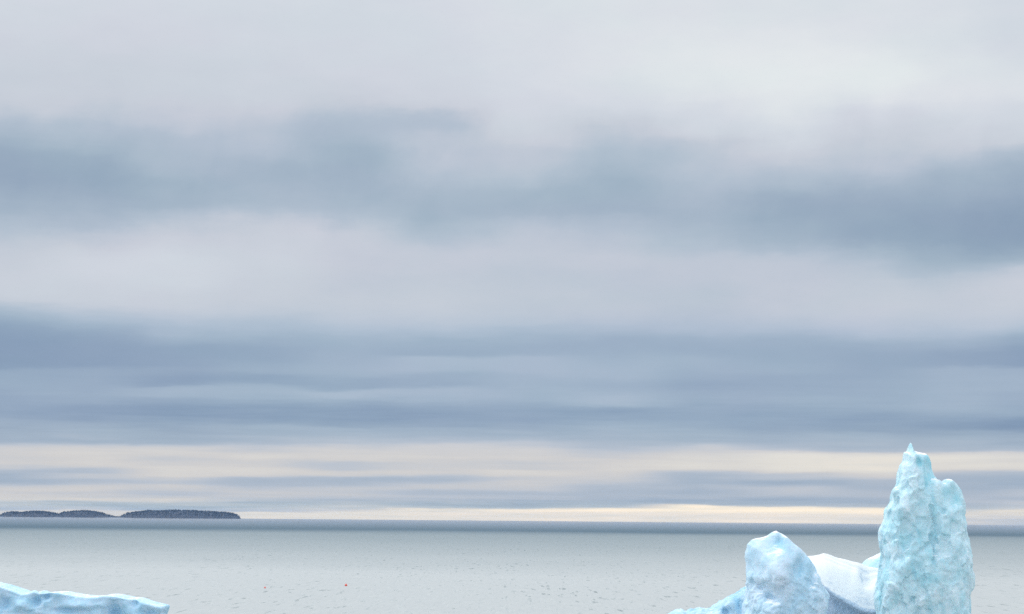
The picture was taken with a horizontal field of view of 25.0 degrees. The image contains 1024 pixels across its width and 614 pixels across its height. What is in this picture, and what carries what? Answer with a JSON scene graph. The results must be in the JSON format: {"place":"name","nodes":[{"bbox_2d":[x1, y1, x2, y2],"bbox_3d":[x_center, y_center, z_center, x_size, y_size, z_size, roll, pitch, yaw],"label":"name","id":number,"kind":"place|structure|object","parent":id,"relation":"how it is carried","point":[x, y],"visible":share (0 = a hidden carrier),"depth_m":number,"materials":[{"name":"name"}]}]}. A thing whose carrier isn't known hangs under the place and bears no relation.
{"place":"outdoors","nodes":[
{"label":"outdoors","id":0,"kind":"place"},
{"bbox_2d":[0,512,54,516],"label":"island","id":1,"kind":"structure","parent":0,"point":[26,515],"depth_m":16719.06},
{"bbox_2d":[0,510,57,515],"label":"spruce wood","id":2,"kind":"object","parent":1,"relation":"on","point":[33,512],"visible":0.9,"depth_m":16816.12,"materials":[{"name":"grey plant"}]},
{"bbox_2d":[54,511,117,517],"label":"island","id":3,"kind":"structure","parent":0,"point":[79,514],"depth_m":16720.73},
{"bbox_2d":[56,510,119,516],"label":"spruce wood","id":4,"kind":"object","parent":3,"relation":"on","point":[92,512],"visible":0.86,"depth_m":16798.11,"materials":[{"name":"grey plant"}]},
{"bbox_2d":[118,511,239,517],"bbox_3d":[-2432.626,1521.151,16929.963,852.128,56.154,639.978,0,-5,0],"label":"island","id":5,"kind":"structure","parent":0,"point":[174,515],"depth_m":16678.16,"materials":[{"name":"grey plant"}]},
{"bbox_2d":[118,509,239,516],"bbox_3d":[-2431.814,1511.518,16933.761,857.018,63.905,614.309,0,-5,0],"label":"spruce wood","id":6,"kind":"object","parent":5,"relation":"on","point":[181,512],"visible":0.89,"depth_m":16757.78,"materials":[{"name":"grey plant"}]},
{"bbox_2d":[0,517,1023,613],"bbox_3d":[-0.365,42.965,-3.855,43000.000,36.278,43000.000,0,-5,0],"label":"sea water","id":7,"kind":"structure","parent":0,"point":[223,566],"depth_m":1197.55,"materials":[{"name":"grey liquid"}]},
{"bbox_2d":[0,582,169,613],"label":"iceberg","id":8,"kind":"object","parent":7,"relation":"on","point":[14,599],"visible":1,"depth_m":398.90,"materials":[{"name":"blue ice"}]},
{"bbox_2d":[668,443,974,613],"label":"iceberg","id":9,"kind":"object","parent":7,"relation":"on","point":[921,562],"visible":1,"depth_m":416.49,"materials":[{"name":"blue ice"}]},
{"bbox_2d":[0,0,1023,524],"label":"sky","id":10,"kind":"structure","parent":0,"point":[716,261],"materials":[{"name":"grey"}]}
]}

